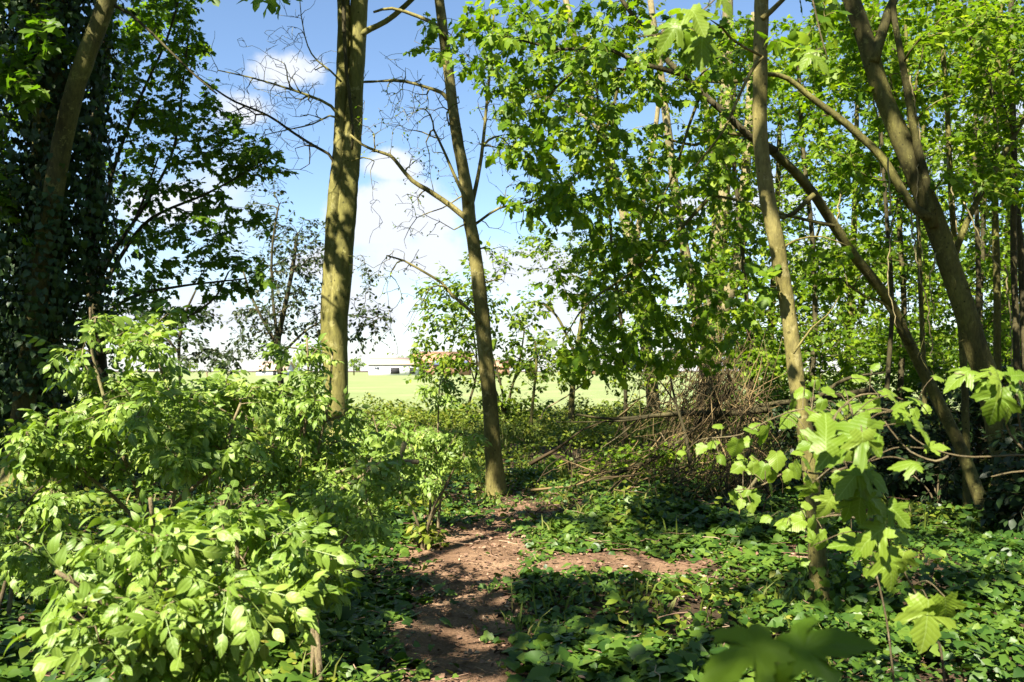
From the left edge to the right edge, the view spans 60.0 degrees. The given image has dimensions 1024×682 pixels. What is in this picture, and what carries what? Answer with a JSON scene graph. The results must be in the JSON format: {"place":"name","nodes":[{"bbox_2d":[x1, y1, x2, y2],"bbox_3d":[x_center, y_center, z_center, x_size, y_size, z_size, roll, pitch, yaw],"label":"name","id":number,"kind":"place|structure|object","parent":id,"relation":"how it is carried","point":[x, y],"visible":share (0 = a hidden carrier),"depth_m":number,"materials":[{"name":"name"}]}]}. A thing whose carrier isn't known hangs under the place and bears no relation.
{"place":"outdoors","nodes":[
{"label":"outdoors","id":0,"kind":"place"},
{"bbox_2d":[379,501,548,681],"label":"path","id":1,"kind":"structure","parent":0,"point":[431,619],"depth_m":5.89,"materials":[{"name":"brown soil"}]},
{"bbox_2d":[0,371,1023,681],"bbox_3d":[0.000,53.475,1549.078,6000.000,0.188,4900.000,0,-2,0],"label":"ground","id":2,"kind":"structure","parent":0,"point":[716,615],"depth_m":6.36,"materials":[{"name":"soil"}]},
{"bbox_2d":[0,475,94,614],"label":"elder bush","id":3,"kind":"object","parent":2,"relation":"on","point":[23,563],"visible":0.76,"depth_m":5.10,"materials":[{"name":"green plant"}]},
{"bbox_2d":[0,296,133,450],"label":"evergreen shrub","id":4,"kind":"object","parent":2,"relation":"on","point":[81,387],"visible":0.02,"depth_m":12.60,"materials":[{"name":"green plant"}]},
{"bbox_2d":[0,0,216,505],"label":"ivy clad tree","id":5,"kind":"object","parent":2,"relation":"on","point":[43,87],"visible":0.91,"depth_m":10.68,"materials":[{"name":"green plant"}]},
{"bbox_2d":[5,0,212,59],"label":"woodland tree","id":6,"kind":"object","parent":2,"relation":"on","point":[132,27],"visible":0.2,"depth_m":18.95,"materials":[{"name":"green plant"}]},
{"bbox_2d":[0,298,281,581],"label":"elder bush","id":7,"kind":"object","parent":2,"relation":"on","point":[191,446],"visible":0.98,"depth_m":4.43,"materials":[{"name":"green plant"}]},
{"bbox_2d":[62,290,255,384],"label":"dark hawthorn tree","id":8,"kind":"object","parent":2,"relation":"on","point":[179,341],"visible":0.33,"depth_m":27.64,"materials":[{"name":"green plant"}]},
{"bbox_2d":[3,480,362,681],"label":"elder bush","id":9,"kind":"object","parent":2,"relation":"on","point":[299,573],"visible":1,"depth_m":2.75,"materials":[{"name":"green plant"}]},
{"bbox_2d":[85,0,298,487],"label":"sycamore tree","id":10,"kind":"object","parent":2,"relation":"on","point":[164,121],"visible":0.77,"depth_m":12.78,"materials":[{"name":"green plant"}]},
{"bbox_2d":[150,372,327,529],"bbox_3d":[-2.504,1.091,7.355,1.905,1.667,1.499,0,-2,0],"label":"elder bush","id":11,"kind":"object","parent":2,"relation":"on","point":[268,427],"visible":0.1,"depth_m":7.34,"materials":[{"name":"green plant"}]},
{"bbox_2d":[204,178,394,390],"bbox_3d":[-6.637,-1.240,27.677,6.148,7.859,4.154,0,-2,0],"label":"dark hawthorn tree","id":12,"kind":"object","parent":2,"relation":"on","point":[278,331],"visible":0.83,"depth_m":27.66,"materials":[{"name":"green plant"}]},
{"bbox_2d":[185,333,425,541],"bbox_3d":[-1.242,0.891,5.497,1.604,1.882,1.049,0,-2,13],"label":"elder bush","id":13,"kind":"object","parent":2,"relation":"on","point":[296,401],"visible":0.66,"depth_m":5.38,"materials":[{"name":"green plant"}]},
{"bbox_2d":[335,442,418,479],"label":"fallen branch","id":14,"kind":"object","parent":13,"relation":"on","point":[403,448],"visible":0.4,"depth_m":5.04,"materials":[{"name":"brown wood"}]},
{"bbox_2d":[176,0,438,480],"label":"twin stemmed tree","id":15,"kind":"object","parent":2,"relation":"on","point":[354,30],"visible":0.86,"depth_m":12.87,"materials":[{"name":"brown plant"}]},
{"bbox_2d":[233,437,414,681],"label":"elder bush","id":16,"kind":"object","parent":2,"relation":"on","point":[317,506],"visible":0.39,"depth_m":4.18,"materials":[{"name":"green plant"}]},
{"bbox_2d":[318,407,461,500],"bbox_3d":[-1.480,1.400,10.424,1.828,1.231,1.503,0,-2,0],"label":"elder bush","id":17,"kind":"object","parent":2,"relation":"on","point":[389,421],"visible":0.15,"depth_m":10.35,"materials":[{"name":"green plant"}]},
{"bbox_2d":[308,415,474,446],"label":"bramble bush","id":18,"kind":"object","parent":2,"relation":"on","point":[460,433],"visible":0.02,"depth_m":16.93,"materials":[{"name":"green plant"}]},
{"bbox_2d":[324,376,492,531],"bbox_3d":[-0.977,1.125,8.416,1.591,1.590,1.163,0,-2,0],"label":"elder bush","id":19,"kind":"object","parent":2,"relation":"on","point":[430,440],"visible":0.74,"depth_m":8.35,"materials":[{"name":"green plant"}]},
{"bbox_2d":[399,481,452,549],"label":"bramble bush","id":20,"kind":"object","parent":2,"relation":"on","point":[436,536],"visible":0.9,"depth_m":7.82,"materials":[{"name":"green plant"}]},
{"bbox_2d":[347,0,538,496],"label":"slender forked tree","id":21,"kind":"object","parent":2,"relation":"on","point":[495,478],"visible":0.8,"depth_m":11.13,"materials":[{"name":"brown plant"}]},
{"bbox_2d":[416,307,477,417],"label":"field edge sapling","id":22,"kind":"object","parent":2,"relation":"on","point":[428,366],"visible":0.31,"depth_m":25.27,"materials":[{"name":"green plant"}]},
{"bbox_2d":[402,240,558,422],"bbox_3d":[-0.789,-0.077,23.703,4.344,5.162,2.656,0,-2,0],"label":"field edge bush","id":23,"kind":"object","parent":2,"relation":"on","point":[458,361],"visible":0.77,"depth_m":23.53,"materials":[{"name":"green plant"}]},
{"bbox_2d":[0,392,1020,681],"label":"undergrowth","id":24,"kind":"object","parent":2,"relation":"on","point":[546,440],"visible":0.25,"depth_m":11.33,"materials":[{"name":"green plant"}]},
{"bbox_2d":[0,455,1023,681],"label":"ivy carpet","id":25,"kind":"object","parent":2,"relation":"on","point":[622,655],"visible":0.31,"depth_m":5.90,"materials":[{"name":"green plant"}]},
{"bbox_2d":[714,488,766,504],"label":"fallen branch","id":26,"kind":"object","parent":25,"relation":"on","point":[724,503],"visible":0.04,"depth_m":10.54,"materials":[{"name":"brown wood"}]},
{"bbox_2d":[735,478,756,506],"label":"fallen branch","id":27,"kind":"object","parent":25,"relation":"on","point":[753,482],"visible":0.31,"depth_m":8.06,"materials":[{"name":"brown wood"}]},
{"bbox_2d":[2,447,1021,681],"bbox_3d":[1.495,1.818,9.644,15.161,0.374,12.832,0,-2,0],"label":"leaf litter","id":28,"kind":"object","parent":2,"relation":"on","point":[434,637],"visible":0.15,"depth_m":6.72,"materials":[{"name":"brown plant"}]},
{"bbox_2d":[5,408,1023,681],"bbox_3d":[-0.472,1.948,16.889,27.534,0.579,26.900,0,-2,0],"label":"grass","id":29,"kind":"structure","parent":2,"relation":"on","point":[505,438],"depth_m":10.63,"materials":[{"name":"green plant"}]},
{"bbox_2d":[494,341,585,425],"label":"field edge sapling","id":30,"kind":"object","parent":2,"relation":"on","point":[535,377],"visible":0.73,"depth_m":21.85,"materials":[{"name":"green plant"}]},
{"bbox_2d":[541,377,592,417],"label":"fallen branch","id":31,"kind":"object","parent":2,"relation":"on","point":[563,398],"visible":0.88,"depth_m":15.99,"materials":[{"name":"brown wood"}]},
{"bbox_2d":[519,406,629,444],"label":"bramble bush","id":32,"kind":"object","parent":2,"relation":"on","point":[602,428],"visible":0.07,"depth_m":19.35,"materials":[{"name":"green plant"}]},
{"bbox_2d":[526,438,632,479],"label":"bramble bush","id":33,"kind":"object","parent":2,"relation":"on","point":[557,463],"visible":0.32,"depth_m":12.69,"materials":[{"name":"green plant"}]},
{"bbox_2d":[483,15,687,451],"bbox_3d":[1.241,-1.855,15.237,3.647,8.204,2.431,0,-2,0],"label":"understorey tree","id":34,"kind":"object","parent":2,"relation":"on","point":[572,265],"visible":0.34,"depth_m":15.17,"materials":[{"name":"green plant"}]},
{"bbox_2d":[469,0,714,419],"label":"pale tree","id":35,"kind":"object","parent":2,"relation":"on","point":[656,120],"visible":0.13,"depth_m":24.65,"materials":[{"name":"green plant"}]},
{"bbox_2d":[508,217,682,420],"bbox_3d":[2.287,-0.365,23.318,4.572,6.010,3.836,1,-2,-32],"label":"hedgerow tree","id":36,"kind":"object","parent":2,"relation":"on","point":[582,316],"visible":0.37,"depth_m":23.16,"materials":[{"name":"green plant"}]},
{"bbox_2d":[517,286,852,512],"bbox_3d":[2.397,0.534,12.463,4.264,3.073,6.111,-1,-2,27],"label":"brushwood","id":37,"kind":"object","parent":2,"relation":"on","point":[709,420],"visible":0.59,"depth_m":11.79,"materials":[{"name":"brown wood"}]},
{"bbox_2d":[586,388,735,482],"bbox_3d":[2.050,1.216,11.801,2.731,1.204,0.189,1,-2,-33],"label":"fallen branch","id":38,"kind":"object","parent":37,"relation":"on","point":[675,447],"visible":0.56,"depth_m":11.74,"materials":[{"name":"brown wood"}]},
{"bbox_2d":[561,406,769,448],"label":"fallen branch","id":39,"kind":"object","parent":37,"relation":"on","point":[765,409],"visible":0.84,"depth_m":11.87,"materials":[{"name":"brown wood"}]},
{"bbox_2d":[638,346,692,468],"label":"fallen branch","id":40,"kind":"object","parent":37,"relation":"in","point":[681,420],"visible":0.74,"depth_m":11.56,"materials":[{"name":"brown wood"}]},
{"bbox_2d":[737,372,884,409],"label":"fallen branch","id":41,"kind":"object","parent":37,"relation":"on","point":[856,392],"visible":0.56,"depth_m":12.67,"materials":[{"name":"brown wood"}]},
{"bbox_2d":[586,432,787,487],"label":"bramble bush","id":42,"kind":"object","parent":2,"relation":"on","point":[622,456],"visible":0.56,"depth_m":11.81,"materials":[{"name":"green plant"}]},
{"bbox_2d":[403,0,992,527],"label":"leaning mossy tree","id":43,"kind":"object","parent":2,"relation":"on","point":[553,202],"visible":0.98,"depth_m":7.86,"materials":[{"name":"green plant"}]},
{"bbox_2d":[606,0,809,430],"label":"tangled tree","id":44,"kind":"object","parent":2,"relation":"on","point":[717,220],"visible":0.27,"depth_m":21.26,"materials":[{"name":"green plant"}]},
{"bbox_2d":[670,15,802,454],"bbox_3d":[3.422,-1.603,14.215,2.095,7.659,3.045,-1,-2,36],"label":"understorey tree","id":45,"kind":"object","parent":2,"relation":"on","point":[723,258],"visible":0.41,"depth_m":14.18,"materials":[{"name":"green plant"}]},
{"bbox_2d":[642,0,850,604],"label":"slim tree","id":46,"kind":"object","parent":2,"relation":"on","point":[819,585],"visible":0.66,"depth_m":5.96,"materials":[{"name":"brown plant"}]},
{"bbox_2d":[704,327,814,442],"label":"evergreen shrub","id":47,"kind":"object","parent":2,"relation":"on","point":[782,394],"visible":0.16,"depth_m":17.29,"materials":[{"name":"green plant"}]},
{"bbox_2d":[697,18,874,419],"bbox_3d":[7.121,-3.119,21.991,3.959,11.055,5.114,-2,-3,45],"label":"hedgerow tree","id":48,"kind":"object","parent":2,"relation":"on","point":[779,129],"visible":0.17,"depth_m":21.52,"materials":[{"name":"green plant"}]},
{"bbox_2d":[700,616,878,681],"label":"maple seedling","id":49,"kind":"object","parent":2,"relation":"on","point":[799,648],"visible":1,"depth_m":1.31,"materials":[{"name":"green plant"}]},
{"bbox_2d":[676,363,944,681],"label":"hazel sapling","id":50,"kind":"object","parent":2,"relation":"on","point":[751,497],"visible":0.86,"depth_m":3.38,"materials":[{"name":"green plant"}]},
{"bbox_2d":[724,374,903,450],"bbox_3d":[4.941,1.321,14.437,2.512,1.578,2.580,-2,-2,39],"label":"evergreen shrub","id":51,"kind":"object","parent":2,"relation":"on","point":[791,434],"visible":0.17,"depth_m":14.17,"materials":[{"name":"green plant"}]},
{"bbox_2d":[757,4,885,405],"bbox_3d":[5.028,-1.874,14.737,1.978,8.131,3.088,-2,-2,39],"label":"understorey tree","id":52,"kind":"object","parent":2,"relation":"on","point":[812,350],"visible":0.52,"depth_m":14.67,"materials":[{"name":"green plant"}]},
{"bbox_2d":[741,429,947,493],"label":"bramble bush","id":53,"kind":"object","parent":2,"relation":"on","point":[789,461],"visible":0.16,"depth_m":11.06,"materials":[{"name":"green plant"}]},
{"bbox_2d":[768,1,944,420],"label":"hedgerow tree","id":54,"kind":"object","parent":2,"relation":"on","point":[855,223],"visible":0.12,"depth_m":21.70,"materials":[{"name":"green plant"}]},
{"bbox_2d":[706,0,1023,521],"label":"thick leaning tree","id":55,"kind":"object","parent":2,"relation":"on","point":[865,30],"visible":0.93,"depth_m":8.97,"materials":[{"name":"green plant"}]},
{"bbox_2d":[835,189,849,289],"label":"hanging vine","id":56,"kind":"object","parent":55,"relation":"attached to","point":[835,237],"visible":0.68,"depth_m":8.99,"materials":[{"name":"brown plant"}]},
{"bbox_2d":[873,98,881,207],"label":"hanging vine","id":57,"kind":"object","parent":55,"relation":"attached to","point":[879,141],"visible":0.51,"depth_m":9.48,"materials":[{"name":"brown plant"}]},
{"bbox_2d":[887,158,897,327],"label":"hanging vine","id":58,"kind":"object","parent":55,"relation":"attached to","point":[890,236],"visible":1,"depth_m":8.52,"materials":[{"name":"brown plant"}]},
{"bbox_2d":[909,75,924,264],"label":"hanging vine","id":59,"kind":"object","parent":55,"relation":"attached to","point":[918,164],"visible":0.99,"depth_m":8.88,"materials":[{"name":"brown plant"}]},
{"bbox_2d":[909,208,934,365],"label":"hanging vine","id":60,"kind":"object","parent":55,"relation":"attached to","point":[920,279],"visible":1,"depth_m":8.40,"materials":[{"name":"brown plant"}]},
{"bbox_2d":[929,252,935,315],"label":"hanging vine","id":61,"kind":"object","parent":55,"relation":"attached to","point":[930,281],"visible":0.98,"depth_m":8.64,"materials":[{"name":"brown plant"}]},
{"bbox_2d":[947,158,958,233],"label":"hanging vine","id":62,"kind":"object","parent":55,"relation":"attached to","point":[953,199],"visible":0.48,"depth_m":9.35,"materials":[{"name":"brown plant"}]},
{"bbox_2d":[963,202,1004,271],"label":"hanging vine","id":63,"kind":"object","parent":55,"relation":"attached to","point":[966,208],"visible":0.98,"depth_m":8.76,"materials":[{"name":"brown plant"}]},
{"bbox_2d":[986,47,1005,206],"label":"hanging vine","id":64,"kind":"object","parent":55,"relation":"attached to","point":[994,108],"visible":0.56,"depth_m":9.24,"materials":[{"name":"brown plant"}]},
{"bbox_2d":[1004,265,1012,366],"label":"hanging vine","id":65,"kind":"object","parent":55,"relation":"attached to","point":[1010,314],"visible":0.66,"depth_m":9.11,"materials":[{"name":"brown plant"}]},
{"bbox_2d":[816,0,938,418],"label":"tree","id":66,"kind":"object","parent":2,"relation":"on","point":[891,322],"visible":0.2,"depth_m":12.31,"materials":[{"name":"green plant"}]},
{"bbox_2d":[795,387,967,681],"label":"maple sapling","id":67,"kind":"object","parent":2,"relation":"on","point":[862,439],"visible":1,"depth_m":2.50,"materials":[{"name":"green plant"}]},
{"bbox_2d":[884,365,1023,476],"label":"maple branch","id":68,"kind":"object","parent":67,"relation":"attached to","point":[1000,403],"visible":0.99,"depth_m":2.64,"materials":[{"name":"green plant"}]},
{"bbox_2d":[815,325,956,416],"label":"evergreen shrub","id":69,"kind":"object","parent":2,"relation":"on","point":[851,371],"visible":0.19,"depth_m":16.23,"materials":[{"name":"green plant"}]},
{"bbox_2d":[831,2,971,443],"bbox_3d":[6.265,-1.787,14.201,2.699,8.003,2.495,0,-2,0],"label":"understorey tree","id":70,"kind":"object","parent":2,"relation":"on","point":[900,349],"visible":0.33,"depth_m":14.18,"materials":[{"name":"green plant"}]},
{"bbox_2d":[849,420,961,508],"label":"evergreen shrub","id":71,"kind":"object","parent":2,"relation":"on","point":[940,491],"visible":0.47,"depth_m":10.28,"materials":[{"name":"green plant"}]},
{"bbox_2d":[835,383,981,503],"bbox_3d":[5.149,1.462,11.563,1.820,1.909,2.222,0,-2,0],"label":"evergreen shrub","id":72,"kind":"object","parent":2,"relation":"on","point":[915,433],"visible":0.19,"depth_m":11.17,"materials":[{"name":"green plant"}]},
{"bbox_2d":[875,3,951,473],"bbox_3d":[4.867,-1.469,11.082,1.046,7.195,1.613,0,-2,13],"label":"tree","id":73,"kind":"object","parent":2,"relation":"on","point":[920,292],"visible":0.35,"depth_m":11.09,"materials":[{"name":"green plant"}]},
{"bbox_2d":[839,0,1003,423],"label":"hedgerow tree","id":74,"kind":"object","parent":2,"relation":"on","point":[927,249],"visible":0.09,"depth_m":20.40,"materials":[{"name":"green plant"}]},
{"bbox_2d":[902,0,993,506],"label":"tree","id":75,"kind":"object","parent":2,"relation":"on","point":[965,422],"visible":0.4,"depth_m":9.88,"materials":[{"name":"green plant"}]},
{"bbox_2d":[898,0,1023,392],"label":"tree","id":76,"kind":"object","parent":2,"relation":"on","point":[1020,251],"visible":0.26,"depth_m":10.32,"materials":[{"name":"green plant"}]},
{"bbox_2d":[904,308,1023,423],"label":"evergreen shrub","id":77,"kind":"object","parent":2,"relation":"on","point":[941,370],"visible":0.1,"depth_m":15.79,"materials":[{"name":"green plant"}]},
{"bbox_2d":[917,366,1013,487],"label":"evergreen shrub","id":78,"kind":"object","parent":2,"relation":"on","point":[956,394],"visible":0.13,"depth_m":12.02,"materials":[{"name":"green plant"}]},
{"bbox_2d":[917,0,1023,384],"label":"hedgerow tree","id":79,"kind":"object","parent":2,"relation":"on","point":[1007,254],"visible":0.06,"depth_m":19.57,"materials":[{"name":"green plant"}]},
{"bbox_2d":[921,3,1023,460],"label":"understorey tree","id":80,"kind":"object","parent":2,"relation":"on","point":[987,313],"visible":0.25,"depth_m":14.22,"materials":[{"name":"green plant"}]},
{"bbox_2d":[925,0,1023,472],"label":"tree","id":81,"kind":"object","parent":2,"relation":"on","point":[977,263],"visible":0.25,"depth_m":12.30,"materials":[{"name":"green plant"}]},
{"bbox_2d":[947,0,1023,485],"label":"tree","id":82,"kind":"object","parent":2,"relation":"on","point":[996,309],"visible":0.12,"depth_m":10.56,"materials":[{"name":"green plant"}]},
{"bbox_2d":[956,351,1023,493],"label":"evergreen shrub","id":83,"kind":"object","parent":2,"relation":"on","point":[976,409],"visible":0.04,"depth_m":11.53,"materials":[{"name":"green plant"}]},
{"bbox_2d":[973,402,1023,531],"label":"evergreen shrub","id":84,"kind":"object","parent":2,"relation":"on","point":[1008,497],"visible":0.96,"depth_m":8.11,"materials":[{"name":"green plant"}]},
{"bbox_2d":[982,0,1023,441],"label":"tree","id":85,"kind":"object","parent":2,"relation":"on","point":[1015,296],"visible":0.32,"depth_m":9.89,"materials":[{"name":"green plant"}]},
{"bbox_2d":[0,0,1023,370],"label":"sky","id":86,"kind":"structure","parent":0,"point":[231,21],"materials":[{"name":"blue"}]},
{"bbox_2d":[63,372,1022,411],"bbox_3d":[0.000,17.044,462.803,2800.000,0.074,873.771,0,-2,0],"label":"field","id":87,"kind":"structure","parent":0,"point":[393,388],"depth_m":76.97,"materials":[{"name":"green plant"}]},
{"bbox_2d":[182,356,198,372],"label":"tree","id":88,"kind":"object","parent":87,"relation":"on","point":[192,366],"visible":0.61,"depth_m":324.81,"materials":[{"name":"green plant"}]},
{"bbox_2d":[254,361,294,374],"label":"farm cottage","id":89,"kind":"structure","parent":87,"relation":"on","point":[271,371],"depth_m":301.25,"materials":[{"name":"white paint"}]},
{"bbox_2d":[348,357,366,374],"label":"tree","id":90,"kind":"object","parent":87,"relation":"on","point":[355,367],"visible":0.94,"depth_m":298.79,"materials":[{"name":"green plant"}]},
{"bbox_2d":[367,358,420,374],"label":"farm shed","id":91,"kind":"structure","parent":87,"relation":"on","point":[386,366],"depth_m":300.09,"materials":[{"name":"white paint"}]},
{"bbox_2d":[391,368,399,373],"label":"door","id":92,"kind":"structure","parent":91,"relation":"in","point":[393,370],"depth_m":299.94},
{"bbox_2d":[413,352,472,374],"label":"farm house","id":93,"kind":"structure","parent":87,"relation":"on","point":[460,372],"depth_m":306.36,"materials":[{"name":"brick"}]},
{"bbox_2d":[494,360,509,374],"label":"farm barn","id":94,"kind":"structure","parent":87,"relation":"on","point":[499,365],"depth_m":310.24,"materials":[{"name":"brick"}]},
{"bbox_2d":[504,549,829,579],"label":"side path","id":95,"kind":"structure","parent":0,"point":[612,559],"depth_m":7.17,"materials":[{"name":"brown soil"}]},
{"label":"woodland tree","id":96,"kind":"object","parent":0,"visible":0},
{"bbox_2d":[633,0,828,76],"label":"hanging maple branch","id":97,"kind":"object","parent":96,"relation":"hanging from","point":[702,45],"visible":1,"depth_m":2.83,"materials":[{"name":"green plant"}]},
{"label":"woodland tree","id":98,"kind":"object","parent":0,"visible":0},
{"bbox_2d":[201,0,302,17],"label":"overhead branch","id":99,"kind":"object","parent":98,"relation":"attached to","point":[272,5],"visible":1,"depth_m":6.50,"materials":[{"name":"green plant"}]}
]}

